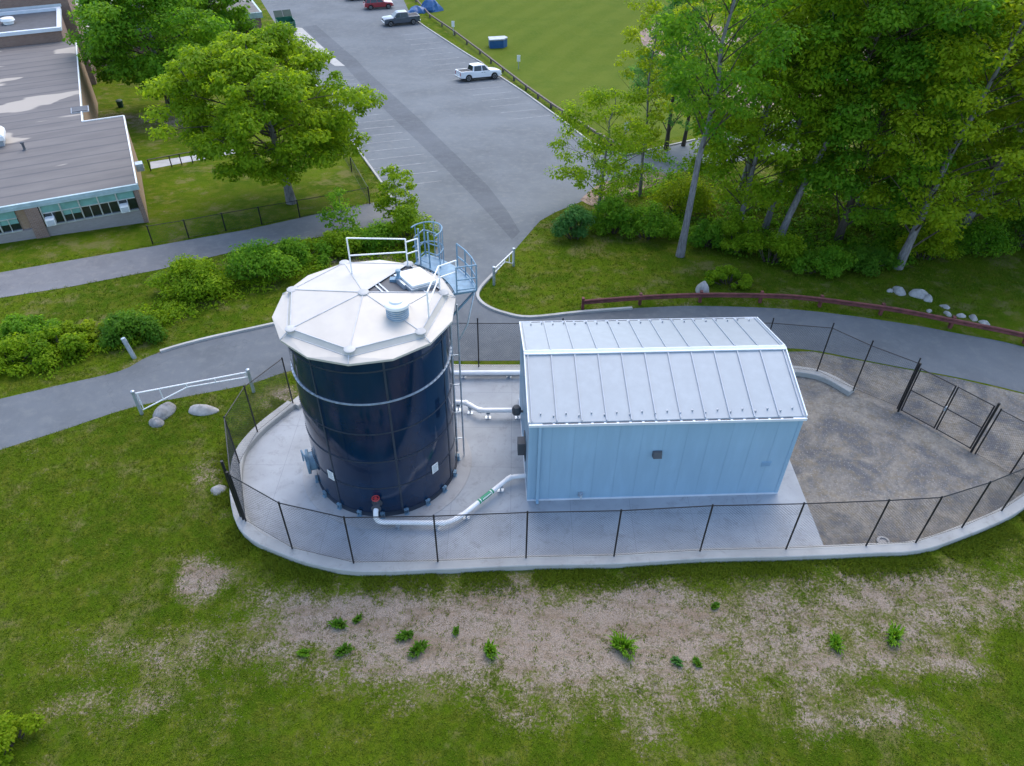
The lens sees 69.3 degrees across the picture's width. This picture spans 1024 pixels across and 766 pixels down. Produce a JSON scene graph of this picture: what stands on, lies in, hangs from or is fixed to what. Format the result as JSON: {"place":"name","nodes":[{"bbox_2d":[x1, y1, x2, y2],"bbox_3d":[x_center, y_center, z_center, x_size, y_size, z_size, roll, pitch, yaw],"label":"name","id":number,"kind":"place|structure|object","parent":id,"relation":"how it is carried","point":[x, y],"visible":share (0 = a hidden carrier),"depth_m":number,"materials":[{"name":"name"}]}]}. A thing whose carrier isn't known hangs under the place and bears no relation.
{"place":"outdoors","nodes":[
{"label":"outdoors","id":0,"kind":"place"},
{"bbox_2d":[0,203,395,297],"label":"path","id":1,"kind":"structure","parent":0,"point":[69,273],"depth_m":48.30,"materials":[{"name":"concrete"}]},
{"bbox_2d":[293,27,344,65],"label":"concrete apron","id":2,"kind":"object","parent":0,"point":[333,61],"visible":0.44,"depth_m":105.96,"materials":[{"name":"concrete"}]},
{"bbox_2d":[273,9,295,30],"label":"dumpster","id":3,"kind":"object","parent":2,"relation":"on","point":[286,14],"visible":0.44,"depth_m":110.73,"materials":[{"name":"green paint"}]},
{"bbox_2d":[0,0,1023,765],"bbox_3d":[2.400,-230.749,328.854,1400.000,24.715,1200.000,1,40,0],"label":"ground","id":4,"kind":"structure","parent":0,"point":[176,194],"depth_m":28.25,"materials":[{"name":"plant"}]},
{"bbox_2d":[0,709,46,765],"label":"shrub","id":5,"kind":"object","parent":4,"relation":"on","point":[8,728],"visible":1,"depth_m":23.97,"materials":[{"name":"green plant"}]},
{"bbox_2d":[0,332,60,377],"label":"shrub","id":6,"kind":"object","parent":4,"relation":"on","point":[9,346],"visible":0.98,"depth_m":38.72,"materials":[{"name":"green plant"}]},
{"bbox_2d":[0,312,63,342],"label":"shrub","id":7,"kind":"object","parent":4,"relation":"on","point":[22,324],"visible":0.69,"depth_m":40.48,"materials":[{"name":"green plant"}]},
{"bbox_2d":[0,7,68,47],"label":"school block","id":8,"kind":"structure","parent":4,"relation":"on","point":[31,26],"depth_m":76.14,"materials":[{"name":"brown brick"}]},
{"bbox_2d":[0,0,96,84],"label":"school block","id":9,"kind":"structure","parent":4,"relation":"on","point":[16,5],"depth_m":81.77,"materials":[{"name":"brown brick"}]},
{"bbox_2d":[21,323,90,356],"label":"shrub","id":10,"kind":"object","parent":4,"relation":"on","point":[73,342],"visible":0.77,"depth_m":39.45,"materials":[{"name":"green plant"}]},
{"bbox_2d":[0,41,148,243],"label":"school building","id":11,"kind":"structure","parent":4,"relation":"on","point":[73,173],"depth_m":54.93,"materials":[{"name":"beige brick"}]},
{"bbox_2d":[0,211,22,234],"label":"window","id":12,"kind":"structure","parent":11,"relation":"in","point":[9,223],"depth_m":49.16,"materials":[{"name":"glass"}]},
{"bbox_2d":[38,204,65,225],"bbox_3d":[-31.000,-11.397,49.934,1.160,1.550,0.240,-17,43,-19],"label":"window","id":13,"kind":"structure","parent":11,"relation":"in","point":[48,210],"depth_m":49.83,"materials":[{"name":"glass"}]},
{"bbox_2d":[58,200,84,222],"bbox_3d":[-29.941,-11.713,50.318,1.160,1.550,0.240,-17,43,-19],"label":"window","id":14,"kind":"structure","parent":11,"relation":"in","point":[71,211],"depth_m":50.33,"materials":[{"name":"glass"}]},
{"bbox_2d":[77,197,102,219],"bbox_3d":[-28.882,-12.028,50.702,1.160,1.550,0.240,-17,43,-19],"label":"window","id":15,"kind":"structure","parent":11,"relation":"in","point":[89,207],"depth_m":50.73,"materials":[{"name":"glass"}]},
{"bbox_2d":[96,194,120,215],"bbox_3d":[-27.823,-12.344,51.086,1.160,1.550,0.240,-17,43,-19],"label":"window","id":16,"kind":"structure","parent":11,"relation":"in","point":[108,204],"depth_m":51.11,"materials":[{"name":"glass"}]},
{"bbox_2d":[115,191,138,211],"bbox_3d":[-26.764,-12.660,51.471,1.160,1.550,0.240,-17,43,-19],"label":"window","id":17,"kind":"structure","parent":11,"relation":"in","point":[128,197],"depth_m":51.39,"materials":[{"name":"glass"}]},
{"bbox_2d":[60,319,103,338],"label":"shrub","id":18,"kind":"object","parent":4,"relation":"on","point":[86,326],"visible":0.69,"depth_m":40.74,"materials":[{"name":"green plant"}]},
{"bbox_2d":[97,308,168,349],"bbox_3d":[-20.951,-3.115,40.747,3.888,1.929,2.872,1,40,0],"label":"shrub","id":19,"kind":"object","parent":4,"relation":"on","point":[116,328],"visible":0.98,"depth_m":40.35,"materials":[{"name":"green plant"}]},
{"bbox_2d":[62,0,234,111],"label":"shade tree","id":20,"kind":"object","parent":4,"relation":"on","point":[113,32],"visible":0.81,"depth_m":69.88,"materials":[{"name":"green plant"}]},
{"bbox_2d":[153,402,175,419],"bbox_3d":[-17.170,1.337,36.456,0.901,0.593,1.404,11,41,12],"label":"boulder","id":21,"kind":"object","parent":4,"relation":"on","point":[165,411],"visible":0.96,"depth_m":36.30,"materials":[{"name":"stone"}]},
{"bbox_2d":[75,0,262,65],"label":"school block","id":22,"kind":"structure","parent":4,"relation":"on","point":[254,11],"depth_m":100.38,"materials":[{"name":"brown brick"}]},
{"bbox_2d":[143,253,234,302],"bbox_3d":[-19.088,-6.262,44.184,4.785,2.262,4.015,24,46,25],"label":"shrub","id":23,"kind":"object","parent":4,"relation":"on","point":[204,273],"visible":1,"depth_m":43.81,"materials":[{"name":"green plant"}]},
{"bbox_2d":[150,150,233,168],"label":"footpath","id":24,"kind":"structure","parent":4,"relation":"on","point":[160,163],"depth_m":64.12,"materials":[{"name":"concrete"}]},
{"bbox_2d":[130,368,255,414],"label":"barrier gate","id":25,"kind":"structure","parent":4,"relation":"on","point":[134,393],"depth_m":36.41,"materials":[{"name":"metal"}]},
{"bbox_2d":[147,0,258,51],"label":"shade tree","id":26,"kind":"object","parent":4,"relation":"on","point":[237,15],"visible":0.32,"depth_m":94.33,"materials":[{"name":"green plant"}]},
{"bbox_2d":[188,404,218,415],"bbox_3d":[-15.269,1.258,36.641,1.512,0.504,0.748,2,40,2],"label":"boulder","id":27,"kind":"object","parent":4,"relation":"on","point":[200,410],"visible":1,"depth_m":36.49,"materials":[{"name":"white stone"}]},
{"bbox_2d":[1,225,427,379],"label":"undergrowth","id":28,"kind":"object","parent":4,"relation":"on","point":[168,308],"visible":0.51,"depth_m":43.16,"materials":[{"name":"green plant"}]},
{"bbox_2d":[160,322,273,352],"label":"kerb","id":29,"kind":"structure","parent":4,"relation":"on","point":[215,336],"depth_m":41.29,"materials":[{"name":"concrete"}]},
{"bbox_2d":[146,154,370,243],"bbox_3d":[-17.351,-19.410,63.561,13.412,5.240,34.272,1,40,0],"label":"chain link fence","id":30,"kind":"object","parent":4,"relation":"on","point":[260,219],"visible":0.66,"depth_m":52.00,"materials":[{"name":"black metal"}]},
{"bbox_2d":[219,238,302,280],"bbox_3d":[-15.386,-7.428,45.290,4.682,2.742,3.818,-18,44,-20],"label":"shrub","id":31,"kind":"object","parent":4,"relation":"on","point":[255,259],"visible":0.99,"depth_m":44.80,"materials":[{"name":"green plant"}]},
{"bbox_2d":[135,21,387,204],"bbox_3d":[-17.756,-17.802,52.108,14.549,12.282,15.178,28,47,28],"label":"shade tree","id":32,"kind":"object","parent":4,"relation":"on","point":[243,62],"visible":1,"depth_m":49.04,"materials":[{"name":"green plant"}]},
{"bbox_2d":[273,235,333,268],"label":"shrub","id":33,"kind":"object","parent":4,"relation":"on","point":[298,250],"visible":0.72,"depth_m":46.89,"materials":[{"name":"green plant"}]},
{"bbox_2d":[302,229,367,256],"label":"shrub","id":34,"kind":"object","parent":4,"relation":"on","point":[329,236],"visible":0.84,"depth_m":47.91,"materials":[{"name":"green plant"}]},
{"bbox_2d":[316,187,362,231],"bbox_3d":[-11.266,-11.115,49.626,3.237,3.878,3.014,24,46,25],"label":"sapling","id":35,"kind":"object","parent":4,"relation":"on","point":[338,205],"visible":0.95,"depth_m":48.88,"materials":[{"name":"green plant"}]},
{"bbox_2d":[336,218,403,253],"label":"shrub","id":36,"kind":"object","parent":4,"relation":"on","point":[379,230],"visible":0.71,"depth_m":48.52,"materials":[{"name":"green plant"}]},
{"bbox_2d":[371,163,419,218],"bbox_3d":[-8.148,-13.041,51.996,3.702,4.487,3.555,24,46,25],"label":"sapling","id":37,"kind":"object","parent":4,"relation":"on","point":[386,201],"visible":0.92,"depth_m":51.20,"materials":[{"name":"green plant"}]},
{"bbox_2d":[386,203,439,245],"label":"shrub","id":38,"kind":"object","parent":4,"relation":"on","point":[404,216],"visible":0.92,"depth_m":48.79,"materials":[{"name":"green plant"}]},
{"bbox_2d":[407,639,430,657],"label":"weed","id":39,"kind":"object","parent":4,"relation":"on","point":[417,648],"visible":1,"depth_m":26.97,"materials":[{"name":"green plant"}]},
{"bbox_2d":[483,638,501,660],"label":"weed","id":40,"kind":"object","parent":4,"relation":"on","point":[491,649],"visible":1,"depth_m":26.93,"materials":[{"name":"green plant"}]},
{"bbox_2d":[0,160,1023,371],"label":"lawn grass","id":41,"kind":"structure","parent":4,"relation":"on","point":[599,244],"depth_m":46.44,"materials":[{"name":"plant"}]},
{"bbox_2d":[0,385,1023,764],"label":"dry straw","id":42,"kind":"object","parent":4,"relation":"on","point":[570,641],"visible":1,"depth_m":27.49,"materials":[{"name":"plant"}]},
{"bbox_2d":[261,0,799,287],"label":"parking lot","id":43,"kind":"structure","parent":4,"relation":"on","point":[507,157],"depth_m":71.53,"materials":[{"name":"asphalt"}]},
{"bbox_2d":[363,0,393,9],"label":"parked car","id":44,"kind":"object","parent":43,"relation":"on","point":[372,4],"visible":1,"depth_m":121.23,"materials":[{"name":"red paint"}]},
{"bbox_2d":[381,10,420,26],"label":"pickup truck","id":45,"kind":"object","parent":43,"relation":"on","point":[400,16],"visible":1,"depth_m":113.43,"materials":[{"name":"grey paint"}]},
{"bbox_2d":[304,25,519,238],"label":"asphalt patch","id":46,"kind":"object","parent":43,"relation":"on","point":[468,179],"visible":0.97,"depth_m":70.19,"materials":[{"name":"asphalt"}]},
{"bbox_2d":[317,32,549,185],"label":"parking lines","id":47,"kind":"object","parent":43,"relation":"on","point":[401,132],"visible":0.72,"depth_m":77.40,"materials":[{"name":"white paint"}]},
{"bbox_2d":[454,63,501,81],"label":"pickup truck","id":48,"kind":"object","parent":43,"relation":"on","point":[476,70],"visible":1,"depth_m":90.39,"materials":[{"name":"white paint"}]},
{"bbox_2d":[418,21,777,155],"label":"kerb","id":49,"kind":"structure","parent":43,"relation":"on","point":[539,103],"depth_m":85.11,"materials":[{"name":"concrete"}]},
{"bbox_2d":[243,375,822,560],"bbox_3d":[0.273,2.977,35.059,25.432,0.001,13.932,1,40,0],"label":"concrete pad","id":50,"kind":"object","parent":4,"relation":"on","point":[273,465],"visible":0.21,"depth_m":32.02,"materials":[{"name":"concrete"}]},
{"bbox_2d":[272,221,476,528],"bbox_3d":[-5.461,-0.404,30.780,8.110,10.837,7.835,1,40,0],"label":"water tank","id":51,"kind":"object","parent":50,"relation":"on","point":[368,344],"visible":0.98,"depth_m":28.80,"materials":[{"name":"blue metal"}]},
{"bbox_2d":[373,473,525,530],"bbox_3d":[-2.236,5.145,31.677,7.250,1.037,1.561,-15,43,-17],"label":"pipe","id":52,"kind":"object","parent":50,"relation":"on","point":[498,487],"visible":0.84,"depth_m":31.26,"materials":[{"name":"white plastic"}]},
{"bbox_2d":[453,400,519,418],"bbox_3d":[-1.168,1.366,36.447,4.121,0.627,0.702,7,41,7],"label":"pipe","id":53,"kind":"object","parent":50,"relation":"on","point":[471,406],"visible":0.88,"depth_m":36.25,"materials":[{"name":"white plastic"}]},
{"bbox_2d":[454,370,519,378],"bbox_3d":[-1.355,-0.458,38.715,3.961,0.462,0.254,0,40,-1],"label":"pipe","id":54,"kind":"object","parent":50,"relation":"on","point":[508,373],"visible":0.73,"depth_m":38.55,"materials":[{"name":"white plastic"}]},
{"bbox_2d":[476,270,632,318],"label":"kerb","id":55,"kind":"structure","parent":4,"relation":"on","point":[479,289],"depth_m":43.42,"materials":[{"name":"concrete"}]},
{"bbox_2d":[291,364,854,409],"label":"retaining kerb","id":56,"kind":"structure","parent":4,"relation":"on","point":[841,386],"depth_m":38.94,"materials":[{"name":"concrete"}]},
{"bbox_2d":[449,318,921,408],"bbox_3d":[4.745,-1.430,37.532,29.276,3.250,2.962,2,40,2],"label":"chain link fence","id":57,"kind":"object","parent":56,"relation":"on","point":[819,365],"visible":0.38,"depth_m":37.53,"materials":[{"name":"black metal"}]},
{"bbox_2d":[550,203,596,239],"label":"bush","id":58,"kind":"object","parent":4,"relation":"on","point":[576,214],"visible":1,"depth_m":49.92,"materials":[{"name":"green plant"}]},
{"bbox_2d":[188,395,1023,614],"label":"verge grass","id":59,"kind":"structure","parent":4,"relation":"on","point":[967,543],"depth_m":29.79,"materials":[{"name":"plant"}]},
{"bbox_2d":[543,85,670,211],"bbox_3d":[6.885,-16.037,52.450,8.267,9.233,8.362,13,42,14],"label":"woodland tree","id":60,"kind":"object","parent":4,"relation":"on","point":[593,97],"visible":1,"depth_m":50.91,"materials":[{"name":"green plant"}]},
{"bbox_2d":[588,193,643,235],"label":"bush","id":61,"kind":"object","parent":4,"relation":"on","point":[617,217],"visible":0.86,"depth_m":50.64,"materials":[{"name":"green plant"}]},
{"bbox_2d":[607,628,638,661],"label":"weed","id":62,"kind":"object","parent":4,"relation":"on","point":[626,643],"visible":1,"depth_m":27.07,"materials":[{"name":"green plant"}]},
{"bbox_2d":[230,401,1023,575],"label":"retaining kerb","id":63,"kind":"structure","parent":4,"relation":"on","point":[252,534],"depth_m":30.04,"materials":[{"name":"concrete"}]},
{"bbox_2d":[220,460,244,519],"bbox_3d":[-11.379,4.442,30.248,0.119,3.450,0.337,-31,50,-32],"label":"gate post pair","id":64,"kind":"object","parent":63,"relation":"on","point":[229,482],"visible":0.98,"depth_m":30.07,"materials":[{"name":"black metal"}]},
{"bbox_2d":[223,357,1023,563],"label":"chain link fence","id":65,"kind":"object","parent":63,"relation":"on","point":[235,485],"visible":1,"depth_m":29.36,"materials":[{"name":"black metal"}]},
{"bbox_2d":[618,200,681,239],"bbox_3d":[9.496,-10.892,50.334,4.522,2.770,2.884,1,40,0],"label":"bush","id":66,"kind":"object","parent":4,"relation":"on","point":[658,223],"visible":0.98,"depth_m":50.06,"materials":[{"name":"green plant"}]},
{"bbox_2d":[611,0,691,196],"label":"woodland tree","id":67,"kind":"object","parent":4,"relation":"on","point":[650,64],"visible":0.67,"depth_m":52.10,"materials":[{"name":"green plant"}]},
{"bbox_2d":[621,0,720,150],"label":"woodland tree","id":68,"kind":"object","parent":4,"relation":"on","point":[638,71],"visible":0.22,"depth_m":62.82,"materials":[{"name":"green plant"}]},
{"bbox_2d":[647,169,717,213],"bbox_3d":[12.499,-13.881,54.315,5.128,3.291,3.489,17,43,19],"label":"bush","id":69,"kind":"object","parent":4,"relation":"on","point":[672,192],"visible":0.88,"depth_m":53.90,"materials":[{"name":"green plant"}]},
{"bbox_2d":[688,218,726,247],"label":"bush","id":70,"kind":"object","parent":4,"relation":"on","point":[704,232],"visible":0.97,"depth_m":49.03,"materials":[{"name":"green plant"}]},
{"bbox_2d":[673,0,747,146],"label":"woodland tree","id":71,"kind":"object","parent":4,"relation":"on","point":[683,143],"visible":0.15,"depth_m":62.70,"materials":[{"name":"green plant"}]},
{"bbox_2d":[646,0,808,257],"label":"woodland tree","id":72,"kind":"object","parent":4,"relation":"on","point":[681,81],"visible":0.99,"depth_m":41.05,"materials":[{"name":"green plant"}]},
{"bbox_2d":[702,264,752,289],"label":"bush","id":73,"kind":"object","parent":4,"relation":"on","point":[728,271],"visible":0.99,"depth_m":45.60,"materials":[{"name":"green plant"}]},
{"bbox_2d":[718,209,760,252],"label":"bush","id":74,"kind":"object","parent":4,"relation":"on","point":[734,225],"visible":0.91,"depth_m":48.06,"materials":[{"name":"green plant"}]},
{"bbox_2d":[680,20,858,232],"bbox_3d":[16.311,-15.588,48.103,10.887,13.547,12.040,1,40,0],"label":"woodland tree","id":75,"kind":"object","parent":4,"relation":"on","point":[802,83],"visible":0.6,"depth_m":45.98,"materials":[{"name":"green plant"}]},
{"bbox_2d":[741,230,806,267],"bbox_3d":[16.820,-8.764,47.625,4.255,2.540,3.156,1,40,0],"label":"bush","id":76,"kind":"object","parent":4,"relation":"on","point":[787,249],"visible":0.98,"depth_m":47.01,"materials":[{"name":"green plant"}]},
{"bbox_2d":[712,0,835,190],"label":"woodland tree","id":77,"kind":"object","parent":4,"relation":"on","point":[748,166],"visible":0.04,"depth_m":52.03,"materials":[{"name":"green plant"}]},
{"bbox_2d":[581,290,1023,343],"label":"guard rail","id":78,"kind":"object","parent":4,"relation":"on","point":[821,299],"visible":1,"depth_m":43.49,"materials":[{"name":"wood"}]},
{"bbox_2d":[592,145,1023,274],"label":"undergrowth","id":79,"kind":"object","parent":4,"relation":"on","point":[880,231],"visible":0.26,"depth_m":53.22,"materials":[{"name":"green plant"}]},
{"bbox_2d":[790,244,859,278],"bbox_3d":[19.738,-7.840,46.874,4.314,2.014,3.132,1,40,0],"label":"bush","id":80,"kind":"object","parent":4,"relation":"on","point":[820,260],"visible":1,"depth_m":46.34,"materials":[{"name":"green plant"}]},
{"bbox_2d":[737,0,920,228],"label":"woodland tree","id":81,"kind":"object","parent":4,"relation":"on","point":[835,91],"visible":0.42,"depth_m":42.94,"materials":[{"name":"green plant"}]},
{"bbox_2d":[829,632,846,654],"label":"weed","id":82,"kind":"object","parent":4,"relation":"on","point":[835,639],"visible":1,"depth_m":27.25,"materials":[{"name":"green plant"}]},
{"bbox_2d":[750,0,942,191],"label":"woodland tree","id":83,"kind":"object","parent":4,"relation":"on","point":[850,167],"visible":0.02,"depth_m":52.68,"materials":[{"name":"green plant"}]},
{"bbox_2d":[839,243,903,277],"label":"bush","id":84,"kind":"object","parent":4,"relation":"on","point":[871,257],"visible":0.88,"depth_m":46.71,"materials":[{"name":"green plant"}]},
{"bbox_2d":[776,0,1007,236],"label":"woodland tree","id":85,"kind":"object","parent":4,"relation":"on","point":[888,13],"visible":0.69,"depth_m":40.63,"materials":[{"name":"green plant"}]},
{"bbox_2d":[883,620,905,647],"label":"weed","id":86,"kind":"object","parent":4,"relation":"on","point":[897,633],"visible":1,"depth_m":27.48,"materials":[{"name":"green plant"}]},
{"bbox_2d":[785,0,1008,241],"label":"woodland tree","id":87,"kind":"object","parent":4,"relation":"on","point":[846,183],"visible":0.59,"depth_m":43.09,"materials":[{"name":"green plant"}]},
{"bbox_2d":[788,351,1023,544],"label":"gravel yard","id":88,"kind":"structure","parent":4,"relation":"on","point":[857,445],"depth_m":35.03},
{"bbox_2d":[897,363,1000,452],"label":"chain link gate","id":89,"kind":"structure","parent":88,"relation":"on","point":[945,408],"depth_m":35.00,"materials":[{"name":"black metal"}]},
{"bbox_2d":[974,408,1023,477],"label":"chain link fence","id":90,"kind":"object","parent":88,"relation":"on","point":[1018,460],"visible":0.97,"depth_m":33.59,"materials":[{"name":"black metal"}]},
{"bbox_2d":[800,0,1020,206],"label":"woodland tree","id":91,"kind":"object","parent":4,"relation":"on","point":[1000,91],"depth_m":48.88,"materials":[{"name":"green plant"}]},
{"bbox_2d":[894,227,964,260],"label":"bush","id":92,"kind":"object","parent":4,"relation":"on","point":[934,245],"visible":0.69,"depth_m":48.04,"materials":[{"name":"green plant"}]},
{"bbox_2d":[850,0,1023,269],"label":"woodland tree","id":93,"kind":"object","parent":4,"relation":"on","point":[940,221],"visible":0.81,"depth_m":41.34,"materials":[{"name":"green plant"}]},
{"bbox_2d":[879,1,1023,199],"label":"woodland tree","id":94,"kind":"object","parent":4,"relation":"on","point":[994,125],"visible":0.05,"depth_m":51.38,"materials":[{"name":"green plant"}]},
{"bbox_2d":[917,0,1023,243],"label":"woodland tree","id":95,"kind":"object","parent":4,"relation":"on","point":[1017,131],"visible":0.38,"depth_m":45.22,"materials":[{"name":"green plant"}]},
{"bbox_2d":[936,213,1020,259],"bbox_3d":[31.005,-9.811,49.079,5.150,2.781,3.582,1,40,0],"label":"bush","id":96,"kind":"object","parent":4,"relation":"on","point":[977,238],"visible":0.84,"depth_m":48.59,"materials":[{"name":"green plant"}]},
{"bbox_2d":[943,17,1023,202],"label":"woodland tree","id":97,"kind":"object","parent":4,"relation":"on","point":[980,155],"visible":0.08,"depth_m":53.26,"materials":[{"name":"green plant"}]},
{"bbox_2d":[982,11,1023,237],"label":"woodland tree","id":98,"kind":"object","parent":4,"relation":"on","point":[1022,127],"visible":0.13,"depth_m":49.51,"materials":[{"name":"green plant"}]},
{"bbox_2d":[992,205,1023,247],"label":"bush","id":99,"kind":"object","parent":4,"relation":"on","point":[1013,232],"visible":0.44,"depth_m":49.65,"materials":[{"name":"green plant"}]},
{"bbox_2d":[0,269,1023,449],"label":"service road","id":100,"kind":"structure","parent":0,"point":[27,416],"depth_m":40.38,"materials":[{"name":"asphalt"}]},
{"bbox_2d":[580,172,666,205],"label":"dirt bank","id":101,"kind":"structure","parent":0,"point":[592,201],"depth_m":59.27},
{"bbox_2d":[512,317,807,503],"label":"utility building","id":102,"kind":"structure","parent":0,"point":[640,408],"depth_m":31.04,"materials":[{"name":"blue metal"}]},
{"bbox_2d":[422,0,1023,145],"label":"playing field","id":103,"kind":"structure","parent":0,"point":[567,49],"depth_m":107.25,"materials":[{"name":"plant"}]},
{"bbox_2d":[408,0,443,13],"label":"tarpaulin heap","id":104,"kind":"object","parent":103,"relation":"on","point":[431,5],"visible":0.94,"depth_m":120.28,"materials":[{"name":"plastic"}]},
{"bbox_2d":[488,36,507,48],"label":"storage box","id":105,"kind":"object","parent":103,"relation":"on","point":[497,41],"visible":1,"depth_m":104.59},
{"bbox_2d":[415,0,619,144],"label":"timber rail","id":106,"kind":"object","parent":103,"relation":"on","point":[508,72],"visible":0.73,"depth_m":92.23,"materials":[{"name":"wood"}]},
{"bbox_2d":[640,23,739,55],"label":"infield dirt","id":107,"kind":"structure","parent":103,"relation":"on","point":[646,38],"depth_m":110.29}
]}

